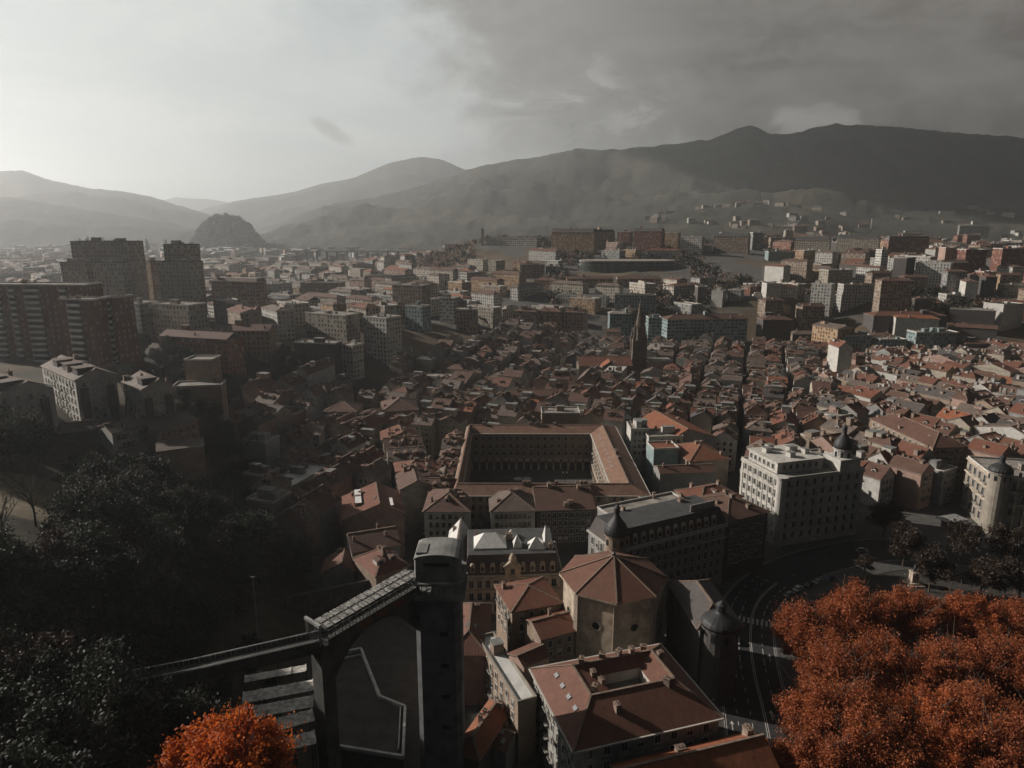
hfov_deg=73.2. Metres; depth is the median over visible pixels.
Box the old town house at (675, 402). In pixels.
[666,396,685,412]
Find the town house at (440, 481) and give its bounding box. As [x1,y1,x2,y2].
[427,473,455,492]
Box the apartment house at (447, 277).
[429,272,449,285]
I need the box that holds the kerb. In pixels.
[722,539,971,735]
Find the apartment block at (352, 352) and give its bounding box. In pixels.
[341,340,364,379]
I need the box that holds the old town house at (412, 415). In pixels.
[407,412,416,419]
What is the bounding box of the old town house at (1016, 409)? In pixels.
[1008,402,1023,416]
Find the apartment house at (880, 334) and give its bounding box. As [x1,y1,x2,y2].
[868,330,894,335]
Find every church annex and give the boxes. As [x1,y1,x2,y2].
[493,576,563,651]
[522,607,575,663]
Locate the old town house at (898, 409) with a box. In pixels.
[884,402,912,416]
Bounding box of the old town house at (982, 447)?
[961,437,1013,490]
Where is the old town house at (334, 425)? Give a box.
[328,412,355,438]
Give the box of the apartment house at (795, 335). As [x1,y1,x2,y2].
[790,329,811,343]
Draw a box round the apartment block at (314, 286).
[300,280,344,292]
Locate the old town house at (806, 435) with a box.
[800,429,831,447]
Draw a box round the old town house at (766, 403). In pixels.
[762,400,785,405]
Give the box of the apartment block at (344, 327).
[305,310,360,342]
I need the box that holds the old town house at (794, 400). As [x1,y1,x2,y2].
[789,396,803,404]
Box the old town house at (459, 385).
[440,378,465,390]
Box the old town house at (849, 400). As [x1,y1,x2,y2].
[844,397,868,405]
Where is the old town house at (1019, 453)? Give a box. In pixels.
[1015,443,1023,458]
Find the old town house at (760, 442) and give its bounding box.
[746,439,765,449]
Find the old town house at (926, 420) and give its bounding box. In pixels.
[906,412,941,427]
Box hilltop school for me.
[486,236,541,246]
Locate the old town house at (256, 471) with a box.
[242,462,280,484]
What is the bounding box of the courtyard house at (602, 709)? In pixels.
[529,643,724,767]
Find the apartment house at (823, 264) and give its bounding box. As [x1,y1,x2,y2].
[813,262,831,266]
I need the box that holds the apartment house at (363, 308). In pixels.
[347,300,381,328]
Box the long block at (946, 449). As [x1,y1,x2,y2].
[869,413,968,489]
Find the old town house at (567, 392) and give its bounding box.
[564,387,579,396]
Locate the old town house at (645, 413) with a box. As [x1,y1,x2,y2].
[639,408,654,417]
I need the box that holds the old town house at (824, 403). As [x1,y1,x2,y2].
[816,397,846,410]
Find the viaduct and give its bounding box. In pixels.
[291,251,402,261]
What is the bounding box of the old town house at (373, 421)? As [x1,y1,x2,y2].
[360,413,384,448]
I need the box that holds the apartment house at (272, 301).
[268,298,295,303]
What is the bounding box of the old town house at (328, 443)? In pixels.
[322,434,342,450]
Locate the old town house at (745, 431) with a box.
[742,417,764,454]
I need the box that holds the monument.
[901,564,924,587]
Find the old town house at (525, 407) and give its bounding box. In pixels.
[513,402,531,413]
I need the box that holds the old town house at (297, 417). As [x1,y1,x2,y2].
[282,405,304,424]
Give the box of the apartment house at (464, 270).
[458,267,474,278]
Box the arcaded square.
[454,421,650,529]
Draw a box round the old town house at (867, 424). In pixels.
[861,421,869,431]
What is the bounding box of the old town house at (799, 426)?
[798,415,806,432]
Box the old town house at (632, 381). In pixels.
[628,378,635,384]
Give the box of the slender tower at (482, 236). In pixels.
[481,228,483,245]
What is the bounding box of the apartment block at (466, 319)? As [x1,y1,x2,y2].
[456,306,477,333]
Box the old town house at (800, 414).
[795,409,814,431]
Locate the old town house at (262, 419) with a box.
[238,408,276,438]
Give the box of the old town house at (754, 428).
[745,420,772,451]
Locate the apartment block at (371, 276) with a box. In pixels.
[365,274,392,278]
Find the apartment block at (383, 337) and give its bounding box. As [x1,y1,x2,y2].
[363,312,402,365]
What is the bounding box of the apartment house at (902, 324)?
[892,314,938,337]
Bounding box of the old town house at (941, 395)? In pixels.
[914,384,957,404]
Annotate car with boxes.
[783,591,794,597]
[792,585,803,591]
[803,581,814,587]
[813,578,823,584]
[824,575,834,581]
[855,547,868,552]
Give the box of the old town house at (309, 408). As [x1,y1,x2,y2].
[288,400,316,423]
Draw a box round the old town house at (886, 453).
[866,445,901,465]
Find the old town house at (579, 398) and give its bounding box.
[568,391,591,408]
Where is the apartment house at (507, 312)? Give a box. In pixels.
[502,304,518,320]
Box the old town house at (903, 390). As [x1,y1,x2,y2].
[885,388,909,394]
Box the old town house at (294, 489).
[279,484,307,503]
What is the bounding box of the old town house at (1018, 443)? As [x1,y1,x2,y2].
[999,436,1023,447]
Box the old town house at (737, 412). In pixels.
[714,409,738,425]
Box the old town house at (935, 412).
[933,409,941,416]
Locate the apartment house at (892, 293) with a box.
[872,277,913,311]
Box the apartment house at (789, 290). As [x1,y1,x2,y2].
[781,284,798,299]
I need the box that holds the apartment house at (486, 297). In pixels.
[470,289,502,306]
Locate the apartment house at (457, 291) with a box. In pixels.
[445,288,468,295]
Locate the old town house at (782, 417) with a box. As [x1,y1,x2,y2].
[770,405,797,431]
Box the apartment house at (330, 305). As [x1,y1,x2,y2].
[320,300,346,311]
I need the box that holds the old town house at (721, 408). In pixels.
[715,401,735,415]
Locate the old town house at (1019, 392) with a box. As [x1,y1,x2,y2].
[1014,389,1023,396]
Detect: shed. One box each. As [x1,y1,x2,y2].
[156,437,207,484]
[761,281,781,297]
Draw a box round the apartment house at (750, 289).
[741,283,761,294]
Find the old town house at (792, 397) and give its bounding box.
[786,391,807,404]
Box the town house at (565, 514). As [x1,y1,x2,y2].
[532,480,595,554]
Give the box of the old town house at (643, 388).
[635,382,651,397]
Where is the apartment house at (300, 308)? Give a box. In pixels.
[277,299,309,326]
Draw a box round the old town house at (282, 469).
[275,462,288,474]
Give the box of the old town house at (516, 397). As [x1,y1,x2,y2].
[511,393,519,403]
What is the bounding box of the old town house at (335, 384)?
[325,381,340,387]
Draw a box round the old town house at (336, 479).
[305,463,352,524]
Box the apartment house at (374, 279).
[370,277,384,288]
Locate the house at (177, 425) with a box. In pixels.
[142,410,199,457]
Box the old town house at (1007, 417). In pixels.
[995,412,1023,421]
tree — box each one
[0,404,18,461]
[0,407,46,470]
[0,419,18,471]
[0,458,58,526]
[0,482,19,532]
[0,515,39,573]
[0,528,61,608]
[0,567,82,645]
[0,604,22,640]
[0,621,36,657]
[0,625,85,677]
[0,631,22,679]
[0,633,83,693]
[0,657,56,732]
[0,684,92,757]
[0,720,104,767]
[7,626,83,650]
[15,413,55,467]
[16,414,62,457]
[26,697,159,767]
[28,523,88,566]
[30,676,80,732]
[34,491,109,532]
[35,476,128,523]
[35,631,154,706]
[37,517,117,564]
[55,449,106,480]
[58,454,111,481]
[58,650,171,762]
[59,468,97,490]
[59,519,133,563]
[60,620,136,684]
[61,603,132,656]
[66,455,107,485]
[69,620,124,658]
[71,582,162,665]
[73,477,130,518]
[73,478,112,488]
[78,538,154,611]
[80,515,115,534]
[84,632,144,669]
[86,461,144,497]
[92,468,118,484]
[95,451,117,465]
[99,455,122,473]
[104,486,147,527]
[105,522,135,551]
[109,448,138,468]
[110,465,122,475]
[114,462,161,487]
[116,369,129,386]
[119,363,141,375]
[119,459,144,470]
[123,503,177,543]
[123,548,145,580]
[123,660,164,697]
[125,449,178,483]
[129,516,195,572]
[131,487,191,521]
[131,541,164,579]
[132,477,164,500]
[132,669,233,764]
[133,464,159,491]
[137,330,151,351]
[139,366,153,375]
[140,349,149,363]
[144,463,178,488]
[146,697,306,767]
[148,346,163,356]
[150,349,168,366]
[153,370,168,379]
[153,478,202,514]
[153,505,197,542]
[158,334,173,349]
[160,482,201,502]
[165,649,214,694]
[166,372,179,383]
[166,683,234,735]
[168,366,185,379]
[168,504,193,523]
[174,386,193,406]
[178,514,203,542]
[182,348,195,357]
[185,475,215,494]
[185,505,225,536]
[185,526,238,576]
[189,485,228,517]
[189,529,225,550]
[196,484,230,506]
[198,512,241,549]
[203,402,224,427]
[211,491,243,520]
[216,507,262,546]
[222,372,234,384]
[226,383,235,395]
[239,507,279,542]
[267,351,287,365]
[267,368,281,379]
[274,343,292,356]
[300,356,312,365]
[765,595,860,668]
[766,714,865,767]
[771,664,874,741]
[788,622,887,697]
[789,686,902,767]
[816,572,906,648]
[821,670,915,744]
[833,704,947,767]
[845,619,935,695]
[854,553,878,574]
[865,499,905,536]
[869,568,959,657]
[876,672,968,746]
[887,519,929,565]
[900,700,993,767]
[901,617,997,710]
[909,541,959,591]
[929,670,1023,749]
[939,576,1006,662]
[942,516,987,563]
[951,623,1023,710]
[952,694,1023,767]
[960,553,1013,597]
[982,522,1023,563]
[985,590,1023,643]
[994,685,1023,724]
[1003,552,1023,600]
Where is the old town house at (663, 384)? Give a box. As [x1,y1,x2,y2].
[659,382,676,389]
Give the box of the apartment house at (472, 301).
[467,299,478,303]
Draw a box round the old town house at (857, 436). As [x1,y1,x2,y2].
[850,428,881,443]
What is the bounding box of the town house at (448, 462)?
[435,457,459,470]
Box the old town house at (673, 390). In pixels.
[654,386,675,393]
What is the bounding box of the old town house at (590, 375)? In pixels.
[576,367,600,384]
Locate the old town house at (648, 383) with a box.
[635,377,653,397]
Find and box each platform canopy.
[242,679,318,760]
[244,664,314,767]
[245,694,318,767]
[270,708,315,767]
[282,730,317,767]
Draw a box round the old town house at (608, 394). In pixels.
[600,391,620,406]
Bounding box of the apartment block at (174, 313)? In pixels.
[152,299,207,341]
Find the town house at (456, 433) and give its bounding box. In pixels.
[445,429,464,437]
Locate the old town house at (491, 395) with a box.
[477,390,495,399]
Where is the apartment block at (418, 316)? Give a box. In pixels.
[405,301,430,332]
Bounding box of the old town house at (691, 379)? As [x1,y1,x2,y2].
[679,374,699,390]
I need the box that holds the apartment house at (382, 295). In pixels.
[367,291,390,300]
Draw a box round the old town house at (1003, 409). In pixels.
[983,404,1010,413]
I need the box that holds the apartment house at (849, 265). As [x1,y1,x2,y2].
[839,262,868,278]
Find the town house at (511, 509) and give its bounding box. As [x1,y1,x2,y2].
[488,487,536,528]
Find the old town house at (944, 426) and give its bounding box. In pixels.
[933,418,960,436]
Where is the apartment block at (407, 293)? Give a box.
[392,282,430,304]
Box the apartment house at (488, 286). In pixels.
[481,282,506,295]
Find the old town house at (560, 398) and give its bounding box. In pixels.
[546,390,568,405]
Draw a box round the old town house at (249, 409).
[235,400,273,422]
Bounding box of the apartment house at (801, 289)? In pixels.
[768,279,805,302]
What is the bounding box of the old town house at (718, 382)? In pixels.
[699,376,723,390]
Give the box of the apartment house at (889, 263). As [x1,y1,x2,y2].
[870,256,893,271]
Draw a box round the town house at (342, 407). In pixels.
[322,399,363,416]
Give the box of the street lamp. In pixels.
[250,576,258,638]
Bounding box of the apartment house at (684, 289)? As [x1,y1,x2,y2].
[665,282,699,298]
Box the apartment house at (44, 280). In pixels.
[37,279,53,281]
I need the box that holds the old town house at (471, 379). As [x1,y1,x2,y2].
[449,369,481,390]
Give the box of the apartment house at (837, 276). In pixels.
[819,268,853,288]
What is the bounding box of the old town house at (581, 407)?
[571,403,585,420]
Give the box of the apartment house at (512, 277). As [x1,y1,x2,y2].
[491,269,525,284]
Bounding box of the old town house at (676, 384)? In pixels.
[666,381,678,388]
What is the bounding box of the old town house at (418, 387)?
[409,379,423,408]
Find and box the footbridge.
[129,569,419,767]
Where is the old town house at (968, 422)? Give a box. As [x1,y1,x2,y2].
[942,414,978,433]
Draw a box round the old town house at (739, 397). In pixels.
[718,387,740,425]
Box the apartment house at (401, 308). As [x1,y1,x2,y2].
[371,300,406,323]
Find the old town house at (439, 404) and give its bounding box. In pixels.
[430,398,454,413]
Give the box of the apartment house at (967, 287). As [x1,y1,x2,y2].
[959,277,977,301]
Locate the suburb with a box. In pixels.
[0,228,1023,287]
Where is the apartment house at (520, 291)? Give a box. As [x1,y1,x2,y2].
[510,282,543,300]
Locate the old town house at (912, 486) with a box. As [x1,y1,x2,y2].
[887,453,934,510]
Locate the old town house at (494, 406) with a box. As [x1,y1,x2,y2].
[487,403,499,410]
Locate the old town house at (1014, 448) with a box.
[1010,441,1018,457]
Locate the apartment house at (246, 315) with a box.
[227,303,261,323]
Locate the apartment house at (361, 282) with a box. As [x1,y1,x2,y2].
[349,277,371,287]
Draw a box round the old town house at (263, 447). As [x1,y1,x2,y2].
[240,431,280,465]
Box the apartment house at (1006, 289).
[997,283,1023,296]
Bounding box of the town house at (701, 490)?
[674,480,744,497]
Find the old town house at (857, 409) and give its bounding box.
[839,397,869,421]
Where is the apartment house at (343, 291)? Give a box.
[328,287,359,295]
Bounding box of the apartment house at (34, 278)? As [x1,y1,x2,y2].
[29,277,40,281]
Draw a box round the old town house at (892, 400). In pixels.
[881,397,896,403]
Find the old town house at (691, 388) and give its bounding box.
[676,384,696,397]
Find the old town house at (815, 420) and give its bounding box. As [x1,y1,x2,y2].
[801,411,825,432]
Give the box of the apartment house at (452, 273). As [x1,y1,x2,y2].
[429,266,457,280]
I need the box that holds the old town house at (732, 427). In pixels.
[712,419,738,434]
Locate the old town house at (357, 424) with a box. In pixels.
[332,417,369,436]
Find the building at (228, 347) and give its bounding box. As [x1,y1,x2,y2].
[159,325,246,377]
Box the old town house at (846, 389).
[840,385,854,396]
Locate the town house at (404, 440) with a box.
[381,433,422,462]
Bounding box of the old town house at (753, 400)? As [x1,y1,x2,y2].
[742,397,763,440]
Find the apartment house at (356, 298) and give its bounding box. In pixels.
[345,294,381,303]
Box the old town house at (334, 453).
[331,450,343,456]
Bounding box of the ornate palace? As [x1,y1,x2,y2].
[463,525,562,613]
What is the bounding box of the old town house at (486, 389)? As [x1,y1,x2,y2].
[482,387,496,396]
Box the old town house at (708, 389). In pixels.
[696,385,718,401]
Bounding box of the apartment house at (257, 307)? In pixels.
[251,303,276,321]
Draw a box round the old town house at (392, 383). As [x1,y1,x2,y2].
[382,377,403,389]
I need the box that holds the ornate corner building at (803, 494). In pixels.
[739,423,865,547]
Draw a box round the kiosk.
[935,514,968,531]
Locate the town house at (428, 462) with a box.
[393,455,437,489]
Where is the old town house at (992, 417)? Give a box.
[973,412,1000,422]
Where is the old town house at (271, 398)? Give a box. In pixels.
[253,390,290,405]
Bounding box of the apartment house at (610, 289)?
[595,282,623,299]
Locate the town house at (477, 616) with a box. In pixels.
[463,602,492,705]
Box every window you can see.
[1,398,9,405]
[15,395,20,402]
[16,405,22,411]
[28,393,35,400]
[30,402,34,408]
[41,391,46,397]
[93,406,99,412]
[100,396,106,402]
[103,413,109,419]
[120,433,127,440]
[122,442,128,449]
[131,439,137,446]
[138,429,143,436]
[179,426,184,433]
[428,514,433,520]
[434,522,439,528]
[440,514,445,520]
[468,580,473,588]
[468,593,474,601]
[476,592,483,601]
[477,580,482,588]
[484,592,491,601]
[485,580,490,588]
[486,662,491,674]
[486,685,492,697]
[492,580,498,589]
[494,522,499,528]
[497,690,502,699]
[498,599,502,607]
[499,514,504,520]
[499,678,502,690]
[505,687,507,699]
[510,697,513,709]
[511,709,513,721]
[518,623,523,632]
[519,612,523,620]
[522,521,527,527]
[532,683,538,693]
[537,701,543,716]
[537,716,542,729]
[537,730,542,742]
[541,740,547,752]
[542,702,548,712]
[542,713,548,726]
[542,727,547,739]
[546,748,552,763]
[547,639,552,648]
[547,712,553,723]
[548,650,554,660]
[550,578,557,587]
[550,723,553,734]
[550,734,552,748]
[552,512,557,518]
[552,731,558,747]
[555,748,558,759]
[557,637,562,645]
[557,648,561,656]
[557,756,563,767]
[561,742,564,757]
[563,520,568,526]
[563,744,570,757]
[563,757,570,767]
[566,634,571,642]
[566,645,571,653]
[569,512,574,518]
[569,528,574,534]
[574,520,580,526]
[580,511,585,517]
[580,519,585,526]
[585,750,593,760]
[586,511,591,517]
[591,621,600,630]
[597,542,602,551]
[603,746,610,756]
[603,759,610,767]
[619,742,630,755]
[620,755,627,760]
[629,623,638,632]
[635,549,641,556]
[637,738,644,748]
[637,751,643,756]
[642,547,646,554]
[649,545,656,554]
[653,735,661,744]
[653,747,660,753]
[656,543,663,552]
[663,553,668,561]
[663,562,666,570]
[664,542,670,550]
[668,571,675,580]
[669,560,673,568]
[670,731,677,740]
[671,540,676,548]
[676,558,680,566]
[676,569,679,577]
[682,567,686,575]
[683,556,687,564]
[684,548,690,555]
[686,727,693,736]
[686,740,692,745]
[689,565,693,573]
[690,555,693,563]
[696,553,700,561]
[696,563,700,571]
[698,533,704,541]
[701,723,712,735]
[701,736,708,741]
[702,561,706,569]
[703,551,707,559]
[708,570,712,578]
[709,550,713,557]
[709,560,712,567]
[716,548,719,555]
[729,522,735,530]
[732,556,738,563]
[733,547,738,555]
[738,537,744,545]
[744,527,750,534]
[752,550,758,557]
[754,533,759,541]
[755,516,761,523]
[755,525,760,532]
[756,480,760,488]
[782,532,787,540]
[784,512,789,519]
[787,481,792,488]
[802,489,808,496]
[804,479,809,486]
[809,508,814,516]
[810,498,816,505]
[811,488,817,495]
[816,518,822,524]
[824,526,829,533]
[832,525,837,532]
[833,516,839,522]
[840,524,845,531]
[842,515,847,521]
[843,504,848,511]
[845,484,850,491]
[848,523,854,530]
[849,513,855,520]
[852,493,857,500]
[961,497,966,506]
[966,463,971,472]
[970,505,975,515]
[972,494,977,503]
[976,498,981,507]
[978,486,983,495]
[980,474,986,483]
[1005,520,1011,529]
[1006,508,1012,515]
[1009,495,1014,503]
[1010,483,1018,492]
[1019,496,1023,505]
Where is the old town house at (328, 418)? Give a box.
[316,410,341,438]
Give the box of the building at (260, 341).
[221,320,277,364]
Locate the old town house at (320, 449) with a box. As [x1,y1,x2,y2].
[311,445,330,454]
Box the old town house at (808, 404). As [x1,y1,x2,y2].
[791,397,818,414]
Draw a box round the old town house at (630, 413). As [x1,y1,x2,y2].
[613,402,635,420]
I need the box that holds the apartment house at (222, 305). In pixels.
[214,298,248,324]
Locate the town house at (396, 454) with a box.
[385,442,426,488]
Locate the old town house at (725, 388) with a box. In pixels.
[722,386,740,395]
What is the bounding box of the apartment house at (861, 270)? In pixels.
[855,265,886,282]
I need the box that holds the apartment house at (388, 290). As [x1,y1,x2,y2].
[383,287,391,293]
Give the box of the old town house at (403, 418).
[384,413,412,428]
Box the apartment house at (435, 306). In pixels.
[431,296,438,316]
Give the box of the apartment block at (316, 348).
[294,337,341,376]
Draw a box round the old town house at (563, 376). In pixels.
[552,369,570,386]
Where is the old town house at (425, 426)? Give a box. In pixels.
[411,413,438,458]
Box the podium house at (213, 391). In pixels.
[172,378,229,421]
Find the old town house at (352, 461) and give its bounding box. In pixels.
[332,449,369,490]
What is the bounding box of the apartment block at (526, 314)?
[512,305,539,323]
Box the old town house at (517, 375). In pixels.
[502,364,526,388]
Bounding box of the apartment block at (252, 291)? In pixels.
[210,275,267,318]
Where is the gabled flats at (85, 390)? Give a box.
[40,353,120,424]
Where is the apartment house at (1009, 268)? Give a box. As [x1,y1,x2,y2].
[997,263,1023,279]
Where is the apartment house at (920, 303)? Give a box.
[911,296,932,310]
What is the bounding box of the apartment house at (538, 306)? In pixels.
[532,304,565,309]
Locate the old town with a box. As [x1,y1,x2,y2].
[389,317,1023,403]
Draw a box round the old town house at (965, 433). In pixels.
[954,430,973,438]
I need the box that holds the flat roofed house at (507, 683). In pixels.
[480,631,536,762]
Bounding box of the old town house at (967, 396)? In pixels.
[949,389,980,406]
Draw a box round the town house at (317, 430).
[287,419,325,447]
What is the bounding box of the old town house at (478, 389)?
[472,385,481,391]
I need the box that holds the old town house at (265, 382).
[241,372,277,406]
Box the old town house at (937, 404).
[886,390,946,415]
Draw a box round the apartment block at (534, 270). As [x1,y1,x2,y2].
[520,263,544,277]
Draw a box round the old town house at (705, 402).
[693,398,715,423]
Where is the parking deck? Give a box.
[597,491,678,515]
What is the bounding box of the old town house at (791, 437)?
[777,430,802,446]
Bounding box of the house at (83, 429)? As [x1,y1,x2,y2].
[53,417,99,443]
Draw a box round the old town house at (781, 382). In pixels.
[765,379,786,403]
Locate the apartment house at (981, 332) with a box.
[946,321,997,340]
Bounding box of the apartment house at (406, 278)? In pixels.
[384,274,417,282]
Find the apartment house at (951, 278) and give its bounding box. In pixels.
[940,268,967,292]
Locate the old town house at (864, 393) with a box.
[848,385,886,402]
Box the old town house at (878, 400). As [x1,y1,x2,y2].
[874,396,897,403]
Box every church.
[559,550,667,658]
[576,299,672,375]
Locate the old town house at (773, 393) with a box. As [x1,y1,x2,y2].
[763,384,784,403]
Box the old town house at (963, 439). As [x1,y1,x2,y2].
[951,435,969,444]
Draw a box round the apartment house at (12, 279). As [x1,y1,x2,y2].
[6,276,19,281]
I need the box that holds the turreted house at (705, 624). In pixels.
[666,579,744,705]
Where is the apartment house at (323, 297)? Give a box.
[308,293,345,302]
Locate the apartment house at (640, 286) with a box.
[629,280,655,293]
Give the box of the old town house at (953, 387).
[942,383,975,393]
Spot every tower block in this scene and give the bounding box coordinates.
[0,279,103,362]
[57,295,114,369]
[60,258,93,281]
[70,237,149,299]
[92,258,135,299]
[102,293,140,366]
[145,257,161,301]
[157,258,207,314]
[163,240,200,259]
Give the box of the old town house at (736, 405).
[716,396,739,423]
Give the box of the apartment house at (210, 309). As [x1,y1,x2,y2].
[207,301,213,316]
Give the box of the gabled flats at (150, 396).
[121,370,175,418]
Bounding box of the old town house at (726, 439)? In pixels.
[713,424,738,471]
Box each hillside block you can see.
[871,219,891,228]
[903,231,934,236]
[957,226,989,236]
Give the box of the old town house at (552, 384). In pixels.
[545,379,564,393]
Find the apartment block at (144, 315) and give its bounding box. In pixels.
[134,298,157,340]
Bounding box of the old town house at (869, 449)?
[852,441,877,459]
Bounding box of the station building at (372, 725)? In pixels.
[336,647,406,767]
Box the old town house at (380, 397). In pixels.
[377,392,384,408]
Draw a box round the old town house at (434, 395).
[426,391,445,400]
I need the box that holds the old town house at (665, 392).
[652,387,672,398]
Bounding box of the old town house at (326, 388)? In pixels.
[319,382,333,407]
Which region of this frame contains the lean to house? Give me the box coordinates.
[507,642,550,688]
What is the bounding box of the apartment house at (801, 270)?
[780,258,813,281]
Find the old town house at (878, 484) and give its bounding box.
[860,460,895,505]
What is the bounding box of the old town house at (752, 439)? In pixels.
[749,432,774,444]
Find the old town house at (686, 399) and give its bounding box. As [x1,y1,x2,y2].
[666,392,692,421]
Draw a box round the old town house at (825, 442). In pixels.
[809,432,853,451]
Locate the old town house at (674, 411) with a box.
[664,407,687,420]
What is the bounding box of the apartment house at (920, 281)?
[899,274,927,291]
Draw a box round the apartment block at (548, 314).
[539,305,563,330]
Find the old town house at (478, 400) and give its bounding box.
[467,396,486,406]
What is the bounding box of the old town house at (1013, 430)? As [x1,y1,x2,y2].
[972,420,1023,439]
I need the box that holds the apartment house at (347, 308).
[346,302,355,311]
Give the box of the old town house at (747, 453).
[744,445,761,455]
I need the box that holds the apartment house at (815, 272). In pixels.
[812,264,837,278]
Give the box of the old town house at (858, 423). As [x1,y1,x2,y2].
[841,416,865,430]
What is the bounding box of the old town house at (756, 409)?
[745,400,768,422]
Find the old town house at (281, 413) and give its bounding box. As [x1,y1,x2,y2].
[266,403,291,436]
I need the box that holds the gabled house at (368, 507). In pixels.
[342,482,405,555]
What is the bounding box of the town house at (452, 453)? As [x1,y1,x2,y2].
[438,446,460,459]
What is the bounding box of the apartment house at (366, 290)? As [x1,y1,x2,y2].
[337,286,371,295]
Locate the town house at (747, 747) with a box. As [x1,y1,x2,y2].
[608,723,778,767]
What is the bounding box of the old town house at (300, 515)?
[273,496,322,567]
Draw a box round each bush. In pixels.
[35,517,58,536]
[213,680,233,703]
[237,632,262,647]
[243,668,258,676]
[250,699,270,720]
[261,669,281,687]
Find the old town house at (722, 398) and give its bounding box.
[717,395,738,403]
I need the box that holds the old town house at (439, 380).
[432,374,449,387]
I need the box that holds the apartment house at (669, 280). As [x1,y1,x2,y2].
[663,276,687,288]
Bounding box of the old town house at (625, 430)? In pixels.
[624,419,627,444]
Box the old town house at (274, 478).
[249,470,293,492]
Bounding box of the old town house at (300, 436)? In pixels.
[280,425,314,448]
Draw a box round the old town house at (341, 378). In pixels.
[329,373,352,389]
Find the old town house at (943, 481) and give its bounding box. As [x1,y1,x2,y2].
[927,458,956,505]
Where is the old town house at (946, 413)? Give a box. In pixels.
[936,406,972,419]
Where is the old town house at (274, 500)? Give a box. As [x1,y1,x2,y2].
[246,485,291,541]
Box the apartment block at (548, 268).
[545,264,559,275]
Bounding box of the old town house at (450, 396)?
[444,392,461,400]
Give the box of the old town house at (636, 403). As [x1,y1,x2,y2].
[621,395,644,417]
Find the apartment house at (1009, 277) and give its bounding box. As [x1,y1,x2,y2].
[996,272,1020,288]
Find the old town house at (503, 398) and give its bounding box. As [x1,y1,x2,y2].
[490,390,515,406]
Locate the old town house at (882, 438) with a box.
[866,431,904,449]
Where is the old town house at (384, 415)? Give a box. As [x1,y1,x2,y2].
[377,409,393,429]
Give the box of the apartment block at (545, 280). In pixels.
[534,275,559,289]
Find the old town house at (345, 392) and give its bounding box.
[326,384,353,405]
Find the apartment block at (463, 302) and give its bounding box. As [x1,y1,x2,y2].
[460,298,466,306]
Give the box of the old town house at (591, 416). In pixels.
[580,408,603,424]
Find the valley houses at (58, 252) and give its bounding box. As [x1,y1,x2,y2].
[0,237,1023,268]
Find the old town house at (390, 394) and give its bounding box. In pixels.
[383,390,409,399]
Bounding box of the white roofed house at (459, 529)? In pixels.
[448,518,468,560]
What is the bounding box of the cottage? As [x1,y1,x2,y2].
[320,547,355,588]
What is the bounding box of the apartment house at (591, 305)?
[570,294,600,314]
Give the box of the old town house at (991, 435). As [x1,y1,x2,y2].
[967,427,1003,442]
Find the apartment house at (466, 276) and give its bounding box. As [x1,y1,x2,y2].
[460,269,485,280]
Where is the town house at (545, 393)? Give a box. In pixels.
[510,386,559,401]
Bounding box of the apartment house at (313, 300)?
[295,295,320,304]
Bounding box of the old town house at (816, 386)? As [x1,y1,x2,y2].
[809,380,831,395]
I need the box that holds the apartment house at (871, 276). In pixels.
[864,269,891,282]
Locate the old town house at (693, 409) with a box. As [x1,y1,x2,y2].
[690,405,714,434]
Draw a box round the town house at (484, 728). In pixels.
[463,698,508,767]
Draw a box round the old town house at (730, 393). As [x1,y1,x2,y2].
[719,390,738,398]
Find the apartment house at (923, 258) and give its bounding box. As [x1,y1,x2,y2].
[894,254,935,272]
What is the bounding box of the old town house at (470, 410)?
[451,397,483,424]
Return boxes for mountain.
[0,170,260,234]
[0,197,196,248]
[164,197,229,210]
[199,157,464,230]
[255,123,1023,255]
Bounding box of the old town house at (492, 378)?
[482,374,494,379]
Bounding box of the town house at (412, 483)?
[395,463,436,532]
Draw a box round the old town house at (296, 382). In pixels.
[277,372,306,393]
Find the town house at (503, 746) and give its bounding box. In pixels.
[491,720,516,767]
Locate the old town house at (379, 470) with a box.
[354,457,391,488]
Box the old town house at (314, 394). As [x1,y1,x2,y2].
[300,384,325,419]
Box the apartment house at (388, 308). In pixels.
[374,301,397,314]
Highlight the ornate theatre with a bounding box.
[960,454,1023,535]
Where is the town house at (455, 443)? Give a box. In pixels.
[441,434,464,449]
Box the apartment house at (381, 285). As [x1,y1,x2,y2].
[374,279,403,292]
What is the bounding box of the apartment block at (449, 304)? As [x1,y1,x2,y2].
[439,294,460,324]
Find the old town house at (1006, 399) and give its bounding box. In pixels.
[995,395,1015,406]
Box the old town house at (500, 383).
[491,376,515,392]
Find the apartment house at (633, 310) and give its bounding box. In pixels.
[620,305,638,321]
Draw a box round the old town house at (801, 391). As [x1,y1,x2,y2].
[788,388,808,397]
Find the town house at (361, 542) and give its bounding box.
[345,523,400,561]
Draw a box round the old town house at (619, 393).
[615,390,626,397]
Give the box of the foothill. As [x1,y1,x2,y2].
[582,204,1023,241]
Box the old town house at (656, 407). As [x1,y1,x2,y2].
[641,405,663,412]
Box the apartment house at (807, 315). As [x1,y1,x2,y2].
[795,303,825,329]
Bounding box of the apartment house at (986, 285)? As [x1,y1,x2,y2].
[967,272,997,297]
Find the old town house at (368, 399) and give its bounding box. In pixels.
[357,389,378,410]
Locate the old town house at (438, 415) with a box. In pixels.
[422,406,443,418]
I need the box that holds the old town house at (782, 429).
[771,423,800,441]
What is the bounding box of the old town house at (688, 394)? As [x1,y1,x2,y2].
[680,387,693,405]
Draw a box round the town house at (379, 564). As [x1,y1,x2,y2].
[352,544,410,597]
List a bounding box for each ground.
[0,241,1023,767]
[800,570,1023,714]
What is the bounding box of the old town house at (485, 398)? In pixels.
[469,392,492,406]
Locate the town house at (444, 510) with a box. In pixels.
[422,484,472,537]
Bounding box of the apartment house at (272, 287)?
[267,282,292,293]

